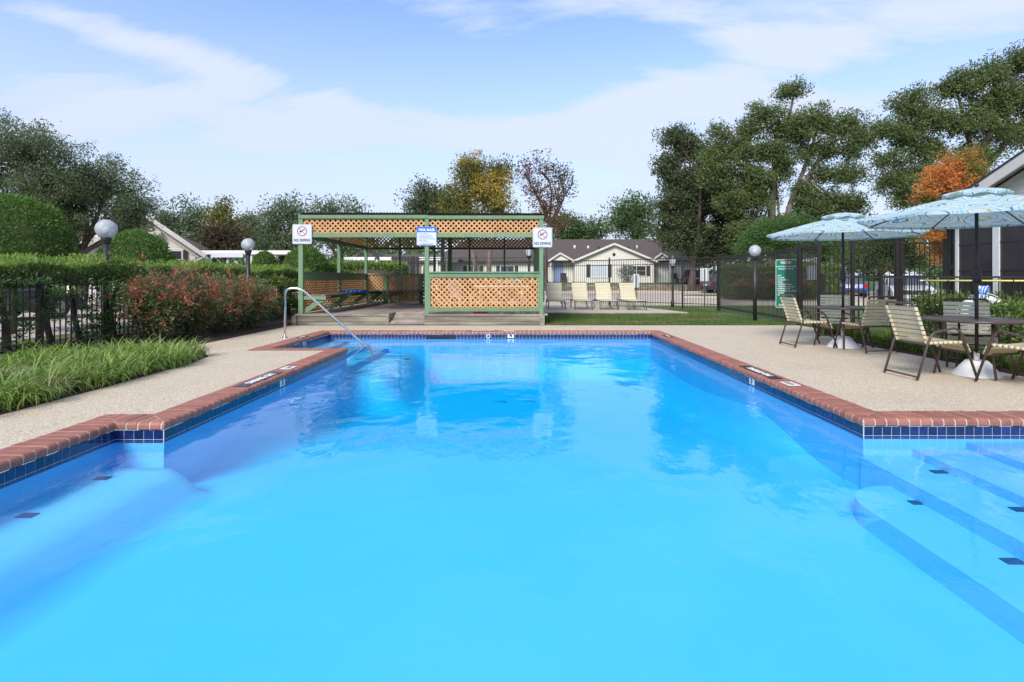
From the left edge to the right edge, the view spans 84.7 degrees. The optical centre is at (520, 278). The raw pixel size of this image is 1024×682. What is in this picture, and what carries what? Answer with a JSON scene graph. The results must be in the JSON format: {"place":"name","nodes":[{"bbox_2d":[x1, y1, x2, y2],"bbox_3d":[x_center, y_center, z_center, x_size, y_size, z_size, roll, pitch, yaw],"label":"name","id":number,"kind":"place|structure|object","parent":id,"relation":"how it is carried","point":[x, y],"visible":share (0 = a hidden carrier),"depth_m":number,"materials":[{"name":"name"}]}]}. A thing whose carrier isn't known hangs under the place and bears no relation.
{"place":"outdoors","nodes":[
{"label":"outdoors","id":0,"kind":"place"},
{"bbox_2d":[0,305,131,341],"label":"driveway","id":1,"kind":"structure","parent":0,"point":[26,317],"depth_m":15.78,"materials":[{"name":"concrete"}]},
{"bbox_2d":[0,286,83,316],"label":"parked car","id":2,"kind":"object","parent":1,"relation":"on","point":[26,292],"visible":0.23,"depth_m":16.90,"materials":[{"name":"paint"}]},
{"bbox_2d":[102,293,918,304],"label":"road","id":3,"kind":"structure","parent":0,"point":[593,296],"depth_m":35.18,"materials":[{"name":"asphalt"}]},
{"bbox_2d":[391,257,419,301],"bbox_3d":[-5.850,0.055,28.640,1.500,2.330,0.080,0,0,0],"label":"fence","id":4,"kind":"object","parent":3,"relation":"on","point":[413,264],"visible":0.38,"depth_m":28.60,"materials":[{"name":"black metal"}]},
{"bbox_2d":[412,255,544,301],"bbox_3d":[-2.200,0.061,28.250,6.964,2.399,0.089,0,0,12],"label":"metal fence","id":5,"kind":"object","parent":3,"relation":"on","point":[512,262],"visible":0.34,"depth_m":28.22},
{"bbox_2d":[700,273,716,292],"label":"parked car","id":6,"kind":"object","parent":3,"relation":"on","point":[711,285],"visible":0.31,"depth_m":47.00,"materials":[{"name":"paint"}]},
{"bbox_2d":[731,278,748,298],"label":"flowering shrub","id":7,"kind":"object","parent":3,"relation":"on","point":[745,290],"visible":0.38,"depth_m":32.76,"materials":[{"name":"green plant"}]},
{"bbox_2d":[839,275,867,296],"bbox_3d":[22.249,0.515,37.992,1.844,1.450,4.642,0,0,28],"label":"parked car","id":8,"kind":"object","parent":3,"relation":"on","point":[860,286],"visible":0.45,"depth_m":36.06,"materials":[{"name":"blue paint"}]},
{"bbox_2d":[875,274,936,301],"bbox_3d":[19.821,0.500,29.008,1.844,1.480,4.342,0,0,22],"label":"parked car","id":9,"kind":"object","parent":3,"relation":"on","point":[892,287],"visible":0.31,"depth_m":28.30,"materials":[{"name":"white paint"}]},
{"bbox_2d":[0,279,1022,345],"bbox_3d":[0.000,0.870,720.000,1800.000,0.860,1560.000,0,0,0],"label":"ground","id":10,"kind":"structure","parent":0,"point":[731,311],"depth_m":21.41,"materials":[{"name":"plant"}]},
{"bbox_2d":[0,190,81,333],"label":"round bush","id":11,"kind":"object","parent":10,"relation":"on","point":[27,225],"visible":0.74,"depth_m":12.48,"materials":[{"name":"green plant"}]},
{"bbox_2d":[0,107,104,312],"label":"oak tree","id":12,"kind":"object","parent":10,"relation":"on","point":[18,151],"visible":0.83,"depth_m":20.78,"materials":[{"name":"green plant"}]},
{"bbox_2d":[0,133,173,309],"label":"oak tree","id":13,"kind":"object","parent":10,"relation":"on","point":[124,215],"visible":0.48,"depth_m":22.71,"materials":[{"name":"green plant"}]},
{"bbox_2d":[0,335,220,414],"bbox_3d":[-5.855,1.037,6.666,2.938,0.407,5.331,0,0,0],"label":"lily turf","id":14,"kind":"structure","parent":10,"relation":"on","point":[33,376],"depth_m":6.79,"materials":[{"name":"plant"}]},
{"bbox_2d":[93,226,176,326],"bbox_3d":[-9.980,-0.046,14.597,1.995,2.676,1.976,0,0,0],"label":"round bush","id":15,"kind":"object","parent":10,"relation":"on","point":[149,247],"visible":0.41,"depth_m":14.20,"materials":[{"name":"green plant"}]},
{"bbox_2d":[62,228,208,292],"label":"brown roof house","id":16,"kind":"structure","parent":10,"relation":"on","point":[196,245],"depth_m":38.52,"materials":[{"name":"beige"}]},
{"bbox_2d":[86,216,212,303],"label":"beige house","id":17,"kind":"structure","parent":10,"relation":"on","point":[181,248],"depth_m":28.50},
{"bbox_2d":[0,310,314,359],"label":"planting bed","id":18,"kind":"object","parent":10,"relation":"on","point":[276,322],"visible":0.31,"depth_m":12.27,"materials":[{"name":"soil"}]},
{"bbox_2d":[94,220,117,343],"bbox_3d":[-7.741,0.096,10.500,0.356,2.388,0.356,0,0,0],"label":"globe lamp","id":19,"kind":"object","parent":18,"relation":"on","point":[106,231],"visible":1,"depth_m":10.45,"materials":[{"name":"white metal"}]},
{"bbox_2d":[102,253,201,343],"bbox_3d":[-7.026,0.387,10.765,1.623,1.778,2.038,0,0,-28],"label":"red tipped shrub","id":20,"kind":"object","parent":18,"relation":"on","point":[144,304],"visible":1,"depth_m":10.49,"materials":[{"name":"green plant"}]},
{"bbox_2d":[0,250,316,356],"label":"hedge","id":21,"kind":"object","parent":18,"relation":"on","point":[29,264],"visible":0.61,"depth_m":10.04,"materials":[{"name":"green plant"}]},
{"bbox_2d":[0,272,321,356],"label":"metal fence","id":22,"kind":"object","parent":18,"relation":"on","point":[38,307],"visible":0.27,"depth_m":9.40,"materials":[{"name":"metal"}]},
{"bbox_2d":[149,262,245,337],"bbox_3d":[-6.917,0.458,11.672,1.841,1.640,2.151,0,0,26],"label":"red tipped shrub","id":23,"kind":"object","parent":18,"relation":"on","point":[211,295],"visible":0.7,"depth_m":11.66,"materials":[{"name":"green plant"}]},
{"bbox_2d":[191,266,262,332],"bbox_3d":[-6.875,0.495,12.962,1.980,1.563,1.942,0,0,0],"label":"red tipped shrub","id":24,"kind":"object","parent":18,"relation":"on","point":[229,285],"visible":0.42,"depth_m":12.83,"materials":[{"name":"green plant"}]},
{"bbox_2d":[241,238,254,322],"bbox_3d":[-7.267,0.111,15.000,0.344,2.357,0.344,0,0,0],"label":"globe lamp","id":25,"kind":"object","parent":18,"relation":"on","point":[248,245],"visible":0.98,"depth_m":14.94,"materials":[{"name":"glass"}]},
{"bbox_2d":[215,272,288,327],"bbox_3d":[-6.862,0.560,14.059,1.958,1.439,2.154,0,0,0],"label":"red tipped shrub","id":26,"kind":"object","parent":18,"relation":"on","point":[265,300],"visible":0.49,"depth_m":13.96,"materials":[{"name":"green plant"}]},
{"bbox_2d":[149,191,216,249],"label":"background tree","id":27,"kind":"object","parent":10,"relation":"on","point":[177,224],"visible":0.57,"depth_m":54.26,"materials":[{"name":"green plant"}]},
{"bbox_2d":[196,194,249,258],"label":"background tree","id":28,"kind":"object","parent":10,"relation":"on","point":[221,211],"visible":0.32,"depth_m":45.64,"materials":[{"name":"green plant"}]},
{"bbox_2d":[194,218,259,263],"bbox_3d":[-21.051,-1.381,40.019,3.957,5.803,3.259,0,0,0],"label":"background tree","id":29,"kind":"object","parent":10,"relation":"on","point":[227,237],"visible":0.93,"depth_m":39.58,"materials":[{"name":"brown plant"}]},
{"bbox_2d":[236,207,266,249],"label":"background tree","id":30,"kind":"object","parent":10,"relation":"on","point":[249,216],"visible":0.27,"depth_m":61.42,"materials":[{"name":"green plant"}]},
{"bbox_2d":[250,249,278,290],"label":"round bush","id":31,"kind":"object","parent":10,"relation":"on","point":[264,257],"visible":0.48,"depth_m":22.73,"materials":[{"name":"green plant"}]},
{"bbox_2d":[200,250,333,289],"bbox_3d":[-17.302,-0.224,38.925,6.698,3.128,6.150,0,0,0],"label":"carport","id":32,"kind":"object","parent":10,"relation":"on","point":[227,254],"visible":0.23,"depth_m":35.98,"materials":[{"name":"white paint"}]},
{"bbox_2d":[245,188,329,294],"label":"background tree","id":33,"kind":"object","parent":10,"relation":"on","point":[273,234],"visible":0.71,"depth_m":41.47,"materials":[{"name":"green plant"}]},
{"bbox_2d":[281,245,330,308],"bbox_3d":[-8.964,-0.091,23.507,2.058,2.765,2.028,0,0,0],"label":"round bush","id":34,"kind":"object","parent":10,"relation":"on","point":[315,260],"visible":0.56,"depth_m":23.02,"materials":[{"name":"green plant"}]},
{"bbox_2d":[293,192,389,261],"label":"background tree","id":35,"kind":"object","parent":10,"relation":"on","point":[332,246],"visible":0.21,"depth_m":47.66,"materials":[{"name":"green plant"}]},
{"bbox_2d":[314,258,408,301],"bbox_3d":[-7.183,0.099,25.362,4.268,2.002,1.811,0,0,0],"label":"hedge","id":36,"kind":"object","parent":10,"relation":"on","point":[357,266],"visible":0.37,"depth_m":24.78,"materials":[{"name":"green plant"}]},
{"bbox_2d":[359,270,387,303],"bbox_3d":[-6.000,0.455,23.005,1.100,1.570,0.490,0,0,0],"label":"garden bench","id":37,"kind":"object","parent":10,"relation":"on","point":[375,271],"visible":0.2,"depth_m":22.76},
{"bbox_2d":[344,257,447,293],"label":"carport","id":38,"kind":"object","parent":10,"relation":"on","point":[373,258],"visible":0.16,"depth_m":43.98,"materials":[{"name":"white paint"}]},
{"bbox_2d":[389,271,403,302],"bbox_3d":[-5.000,0.477,22.659,0.620,1.534,0.701,0,0,0],"label":"trash can","id":39,"kind":"object","parent":10,"relation":"on","point":[395,272],"visible":0.34,"depth_m":22.47,"materials":[{"name":"grey plastic"}]},
{"bbox_2d":[350,250,459,287],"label":"brown house","id":40,"kind":"structure","parent":10,"relation":"on","point":[415,255],"depth_m":56.33,"materials":[{"name":"beige"}]},
{"bbox_2d":[292,212,547,324],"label":"pavilion","id":41,"kind":"structure","parent":10,"relation":"on","point":[363,226],"depth_m":14.99,"materials":[{"name":"green paint"}]},
{"bbox_2d":[292,224,311,243],"bbox_3d":[-5.796,-1.174,14.921,0.515,0.525,0.008,0,0,0],"label":"no diving sign","id":42,"kind":"object","parent":41,"relation":"attached to","point":[301,233],"visible":1,"depth_m":14.92,"materials":[{"name":"white"}]},
{"bbox_2d":[417,227,436,244],"bbox_3d":[-2.487,-1.122,14.921,0.535,0.500,0.009,0,0,0],"label":"pool rules sign","id":43,"kind":"object","parent":41,"relation":"attached to","point":[426,235],"visible":1,"depth_m":14.92,"materials":[{"name":"white"}]},
{"bbox_2d":[533,227,551,246],"bbox_3d":[0.590,-1.088,14.921,0.515,0.525,0.008,0,0,0],"label":"no diving sign","id":44,"kind":"object","parent":41,"relation":"attached to","point":[542,236],"visible":1,"depth_m":14.92,"materials":[{"name":"white"}]},
{"bbox_2d":[393,173,453,285],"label":"background tree","id":45,"kind":"object","parent":10,"relation":"on","point":[424,196],"visible":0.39,"depth_m":43.46,"materials":[{"name":"green plant"}]},
{"bbox_2d":[430,148,521,296],"bbox_3d":[-2.890,-3.624,36.940,5.985,10.063,4.204,0,0,0],"label":"maple tree","id":46,"kind":"object","parent":10,"relation":"on","point":[487,190],"visible":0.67,"depth_m":36.57,"materials":[{"name":"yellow plant"}]},
{"bbox_2d":[45,229,941,280],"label":"distant wood","id":47,"kind":"object","parent":10,"relation":"on","point":[386,251],"visible":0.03,"depth_m":94.29,"materials":[{"name":"green plant"}]},
{"bbox_2d":[511,148,579,294],"bbox_3d":[1.651,-3.366,35.014,3.574,9.772,3.294,0,0,33],"label":"tree","id":48,"kind":"object","parent":10,"relation":"on","point":[547,207],"visible":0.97,"depth_m":34.92,"materials":[{"name":"brown plant"}]},
{"bbox_2d":[438,234,690,282],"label":"cream house","id":49,"kind":"structure","parent":10,"relation":"on","point":[577,251],"depth_m":58.99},
{"bbox_2d":[591,264,607,277],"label":"window","id":50,"kind":"structure","parent":49,"relation":"in","point":[595,270],"depth_m":56.98,"materials":[{"name":"glass"}]},
{"bbox_2d":[627,265,644,275],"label":"window","id":51,"kind":"structure","parent":49,"relation":"in","point":[637,266],"depth_m":56.98,"materials":[{"name":"glass"}]},
{"bbox_2d":[654,262,662,282],"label":"door","id":52,"kind":"structure","parent":49,"relation":"in","point":[657,266],"depth_m":58.93,"materials":[{"name":"white paint"}]},
{"bbox_2d":[544,209,616,238],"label":"background tree","id":53,"kind":"object","parent":10,"relation":"on","point":[591,231],"visible":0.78,"depth_m":73.88,"materials":[{"name":"green plant"}]},
{"bbox_2d":[268,291,938,292],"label":"kerb","id":54,"kind":"structure","parent":10,"relation":"on","point":[642,292],"depth_m":49.50,"materials":[{"name":"concrete"}]},
{"bbox_2d":[543,305,687,313],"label":"lounge slab","id":55,"kind":"structure","parent":10,"relation":"on","point":[558,309],"depth_m":20.85,"materials":[{"name":"concrete"}]},
{"bbox_2d":[546,282,565,308],"bbox_3d":[1.385,0.665,22.200,0.692,1.050,1.828,0,0,-1],"label":"lounge chair","id":56,"kind":"object","parent":55,"relation":"on","point":[554,291],"visible":1,"depth_m":22.58,"materials":[{"name":"fabric"}]},
{"bbox_2d":[570,282,592,309],"bbox_3d":[2.384,0.665,22.050,0.693,1.050,1.828,0,0,-2],"label":"lounge chair","id":57,"kind":"object","parent":55,"relation":"on","point":[579,291],"visible":1,"depth_m":22.44,"materials":[{"name":"fabric"}]},
{"bbox_2d":[593,282,618,309],"bbox_3d":[3.317,0.665,21.900,0.693,1.050,1.828,0,0,-3],"label":"lounge chair","id":58,"kind":"object","parent":55,"relation":"on","point":[603,292],"visible":1,"depth_m":22.30,"materials":[{"name":"fabric"}]},
{"bbox_2d":[616,282,646,309],"bbox_3d":[4.292,0.665,21.799,0.692,1.050,1.828,0,0,-7],"label":"lounge chair","id":59,"kind":"object","parent":55,"relation":"on","point":[627,288],"visible":0.91,"depth_m":22.20,"materials":[{"name":"fabric"}]},
{"bbox_2d":[308,302,937,304],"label":"kerb","id":60,"kind":"structure","parent":10,"relation":"on","point":[637,303],"depth_m":26.90,"materials":[{"name":"concrete"}]},
{"bbox_2d":[615,264,639,282],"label":"silver shrub","id":61,"kind":"object","parent":10,"relation":"on","point":[624,277],"visible":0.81,"depth_m":49.87,"materials":[{"name":"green plant"}]},
{"bbox_2d":[596,188,664,238],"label":"background tree","id":62,"kind":"object","parent":10,"relation":"on","point":[634,212],"visible":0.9,"depth_m":78.88,"materials":[{"name":"green plant"}]},
{"bbox_2d":[547,255,717,310],"bbox_3d":[4.432,0.174,24.461,8.632,2.171,0.199,0,0,43],"label":"metal fence","id":63,"kind":"object","parent":10,"relation":"on","point":[635,264],"visible":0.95,"depth_m":23.80,"materials":[{"name":"metal"}]},
{"bbox_2d":[563,284,714,290],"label":"stone wall","id":64,"kind":"structure","parent":10,"relation":"on","point":[568,287],"depth_m":51.73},
{"bbox_2d":[669,251,676,307],"bbox_3d":[6.520,0.065,24.000,0.380,2.570,0.380,0,0,0],"label":"lantern post","id":65,"kind":"object","parent":10,"relation":"on","point":[672,255],"visible":0.69,"depth_m":23.95,"materials":[{"name":"black metal"}]},
{"bbox_2d":[680,270,699,284],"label":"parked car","id":66,"kind":"object","parent":10,"relation":"on","point":[698,276],"visible":0.3,"depth_m":53.05,"materials":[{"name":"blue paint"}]},
{"bbox_2d":[641,120,762,290],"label":"pecan tree","id":67,"kind":"object","parent":10,"relation":"on","point":[686,202],"visible":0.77,"depth_m":49.14,"materials":[{"name":"green plant"}]},
{"bbox_2d":[700,268,708,307],"bbox_3d":[7.935,0.450,24.184,0.360,1.780,0.039,0,0,0],"label":"notice sign","id":68,"kind":"object","parent":10,"relation":"on","point":[704,274],"visible":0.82,"depth_m":24.20,"materials":[{"name":"metal"}]},
{"bbox_2d":[749,245,760,321],"bbox_3d":[6.811,0.161,16.300,0.344,2.258,0.344,0,0,0],"label":"globe lamp","id":69,"kind":"object","parent":10,"relation":"on","point":[754,251],"visible":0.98,"depth_m":16.25,"materials":[{"name":"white metal"}]},
{"bbox_2d":[718,244,798,324],"bbox_3d":[7.500,0.174,18.202,0.078,2.171,6.638,0,0,2],"label":"metal fence","id":70,"kind":"object","parent":10,"relation":"on","point":[737,283],"visible":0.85,"depth_m":18.14,"materials":[{"name":"metal"}]},
{"bbox_2d":[776,259,795,307],"bbox_3d":[7.466,0.150,15.712,0.074,1.360,0.688,0,0,-28],"label":"rules board","id":71,"kind":"object","parent":70,"relation":"attached to","point":[780,279],"visible":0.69,"depth_m":15.83,"materials":[{"name":"green"}]},
{"bbox_2d":[722,262,841,298],"bbox_3d":[15.977,0.099,34.461,7.390,2.329,1.649,0,0,0],"label":"hedge","id":72,"kind":"object","parent":10,"relation":"on","point":[745,271],"visible":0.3,"depth_m":34.00,"materials":[{"name":"green plant"}]},
{"bbox_2d":[690,74,885,263],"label":"pecan tree","id":73,"kind":"object","parent":10,"relation":"on","point":[750,189],"visible":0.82,"depth_m":44.44,"materials":[{"name":"green plant"}]},
{"bbox_2d":[729,203,849,263],"bbox_3d":[13.975,-1.210,28.946,6.108,5.460,2.931,0,0,0],"label":"green tree","id":74,"kind":"object","parent":10,"relation":"on","point":[759,238],"visible":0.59,"depth_m":28.62,"materials":[{"name":"green plant"}]},
{"bbox_2d":[798,241,821,325],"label":"picket gate","id":75,"kind":"structure","parent":10,"relation":"on","point":[800,286],"depth_m":14.32,"materials":[{"name":"black metal"}]},
{"bbox_2d":[823,242,846,318],"bbox_3d":[7.757,0.180,13.862,0.710,2.161,0.091,0,0,-14],"label":"metal fence","id":76,"kind":"object","parent":10,"relation":"on","point":[833,246],"visible":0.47,"depth_m":13.85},
{"bbox_2d":[823,235,941,274],"bbox_3d":[25.834,-1.187,40.053,8.089,5.413,3.600,0,0,0],"label":"background tree","id":77,"kind":"object","parent":10,"relation":"on","point":[866,258],"visible":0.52,"depth_m":39.40,"materials":[{"name":"green plant"}]},
{"bbox_2d":[850,239,947,327],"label":"picket gate","id":78,"kind":"structure","parent":10,"relation":"on","point":[899,257],"depth_m":13.96,"materials":[{"name":"black metal"}]},
{"bbox_2d":[821,333,1023,375],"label":"planting bed","id":79,"kind":"object","parent":10,"relation":"on","point":[1005,369],"visible":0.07,"depth_m":9.38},
{"bbox_2d":[809,318,1023,370],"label":"lily turf","id":80,"kind":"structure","parent":79,"relation":"on","point":[882,335],"depth_m":9.61,"materials":[{"name":"plant"}]},
{"bbox_2d":[821,273,1023,336],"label":"metal fence","id":81,"kind":"object","parent":79,"relation":"on","point":[880,277],"visible":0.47,"depth_m":12.13,"materials":[{"name":"metal"}]},
{"bbox_2d":[920,278,1023,282],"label":"reaching pole","id":82,"kind":"object","parent":81,"relation":"hanging from","point":[1013,280],"visible":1,"depth_m":11.50,"materials":[{"name":"yellow plastic"}]},
{"bbox_2d":[969,279,989,326],"bbox_3d":[9.256,0.540,11.310,0.130,1.070,0.316,0,0,-41],"label":"rope bundle","id":83,"kind":"object","parent":82,"relation":"hanging from","point":[984,291],"visible":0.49,"depth_m":11.25,"materials":[{"name":"blue"}]},
{"bbox_2d":[956,293,1007,330],"bbox_3d":[9.316,0.720,11.289,0.117,0.858,0.898,0,0,-41],"label":"life ring","id":84,"kind":"object","parent":81,"relation":"hanging from","point":[991,298],"visible":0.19,"depth_m":11.24,"materials":[{"name":"white plastic"}]},
{"bbox_2d":[909,288,1023,342],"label":"hedge","id":85,"kind":"object","parent":79,"relation":"on","point":[1016,307],"visible":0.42,"depth_m":11.16,"materials":[{"name":"green plant"}]},
{"bbox_2d":[862,39,1023,210],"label":"pecan tree","id":86,"kind":"object","parent":10,"relation":"on","point":[1004,101],"visible":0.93,"depth_m":35.51,"materials":[{"name":"green plant"}]},
{"bbox_2d":[905,142,997,267],"bbox_3d":[20.785,-2.456,26.964,4.075,7.952,2.658,0,0,0],"label":"orange maple tree","id":87,"kind":"object","parent":10,"relation":"on","point":[936,184],"visible":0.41,"depth_m":26.75,"materials":[{"name":"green plant"}]},
{"bbox_2d":[946,149,1023,333],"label":"clubhouse","id":88,"kind":"structure","parent":10,"relation":"on","point":[1001,251],"depth_m":12.50,"materials":[{"name":"beige"}]},
{"bbox_2d":[955,227,995,295],"bbox_3d":[10.640,-0.380,13.145,0.080,2.000,1.190,0,0,0],"label":"window","id":89,"kind":"structure","parent":88,"relation":"in","point":[964,238],"depth_m":13.20,"materials":[{"name":"glass"}]},
{"bbox_2d":[996,225,1023,297],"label":"window","id":90,"kind":"structure","parent":88,"relation":"in","point":[1009,239],"depth_m":12.21,"materials":[{"name":"glass"}]},
{"bbox_2d":[0,334,1023,681],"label":"swimming pool","id":91,"kind":"structure","parent":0,"point":[488,512],"depth_m":3.84,"materials":[{"name":"liquid"}]},
{"bbox_2d":[302,338,684,364],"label":"pool water","id":92,"kind":"structure","parent":91,"relation":"in","point":[370,343],"depth_m":12.35,"materials":[{"name":"liquid"}]},
{"bbox_2d":[0,330,1023,472],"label":"pool coping","id":93,"kind":"object","parent":91,"relation":"on","point":[19,454],"visible":0.98,"depth_m":5.25,"materials":[{"name":"brick"}]},
{"bbox_2d":[233,366,296,386],"bbox_3d":[-3.170,1.222,7.072,0.145,0.008,1.445,0,0,0],"label":"warning plate","id":94,"kind":"object","parent":93,"relation":"on","point":[257,379],"visible":1,"depth_m":6.83,"materials":[{"name":"white tile"}]},
{"bbox_2d":[740,366,800,385],"bbox_3d":[3.130,1.222,7.128,0.145,0.008,1.445,0,0,0],"label":"warning plate","id":95,"kind":"object","parent":93,"relation":"on","point":[761,372],"visible":1,"depth_m":7.12,"materials":[{"name":"white tile"}]},
{"bbox_2d":[0,335,1023,488],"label":"waterline tiles","id":96,"kind":"object","parent":91,"relation":"attached to","point":[33,466],"visible":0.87,"depth_m":5.03,"materials":[{"name":"tile"}]},
{"bbox_2d":[0,325,1023,448],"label":"pool deck","id":97,"kind":"structure","parent":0,"point":[859,376],"depth_m":7.17,"materials":[{"name":"concrete"}]},
{"bbox_2d":[282,287,372,354],"bbox_3d":[-3.999,0.884,11.650,1.883,1.406,0.120,0,0,0],"label":"handrail","id":98,"kind":"object","parent":97,"relation":"on","point":[330,314],"visible":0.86,"depth_m":11.63,"materials":[{"name":"metal"}]},
{"bbox_2d":[779,294,837,347],"bbox_3d":[5.239,0.762,10.250,0.790,0.942,0.608,0,0,0],"label":"strap armchair","id":99,"kind":"object","parent":97,"relation":"on","point":[785,301],"visible":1,"depth_m":10.21,"materials":[{"name":"plastic"}]},
{"bbox_2d":[817,292,851,337],"bbox_3d":[6.361,0.762,11.361,0.608,0.942,0.790,0,0,30],"label":"strap armchair","id":100,"kind":"object","parent":97,"relation":"on","point":[831,321],"visible":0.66,"depth_m":11.57,"materials":[{"name":"plastic"}]},
{"bbox_2d":[807,305,880,348],"bbox_3d":[5.830,0.873,10.150,1.158,0.716,1.158,0,0,-17],"label":"patio table","id":101,"kind":"object","parent":97,"relation":"on","point":[832,307],"visible":0.75,"depth_m":9.93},
{"bbox_2d":[766,209,929,348],"bbox_3d":[5.830,-0.005,10.150,2.439,2.490,2.439,0,0,30],"label":"patio umbrella","id":102,"kind":"object","parent":97,"relation":"on","point":[842,227],"visible":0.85,"depth_m":10.12,"materials":[{"name":"blue fabric"}]},
{"bbox_2d":[833,296,897,352],"bbox_3d":[5.900,0.762,9.619,0.608,0.942,0.790,0,0,-10],"label":"strap armchair","id":103,"kind":"object","parent":97,"relation":"on","point":[863,324],"visible":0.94,"depth_m":9.35,"materials":[{"name":"plastic"}]},
{"bbox_2d":[883,301,978,379],"bbox_3d":[5.149,0.762,7.080,0.790,0.942,0.608,0,0,-2],"label":"strap armchair","id":104,"kind":"object","parent":97,"relation":"on","point":[926,339],"visible":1,"depth_m":7.02,"materials":[{"name":"plastic"}]},
{"bbox_2d":[857,183,1023,378],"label":"patio umbrella","id":105,"kind":"object","parent":97,"relation":"on","point":[976,208],"visible":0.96,"depth_m":7.18,"materials":[{"name":"blue fabric"}]},
{"bbox_2d":[940,298,1002,370],"bbox_3d":[6.361,0.762,7.951,0.608,0.942,0.790,0,0,32],"label":"strap armchair","id":106,"kind":"object","parent":97,"relation":"on","point":[984,308],"visible":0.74,"depth_m":8.12,"materials":[{"name":"plastic"}]},
{"bbox_2d":[920,315,1023,380],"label":"patio table","id":107,"kind":"object","parent":97,"relation":"on","point":[993,321],"visible":0.73,"depth_m":7.09,"materials":[{"name":"metal"}]},
{"bbox_2d":[974,330,1023,381],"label":"strap armchair","id":108,"kind":"object","parent":97,"relation":"on","point":[1011,349],"visible":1,"depth_m":6.64,"materials":[{"name":"plastic"}]},
{"bbox_2d":[543,307,797,324],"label":"lawn grass","id":109,"kind":"structure","parent":0,"point":[587,319],"depth_m":16.85,"materials":[{"name":"plant"}]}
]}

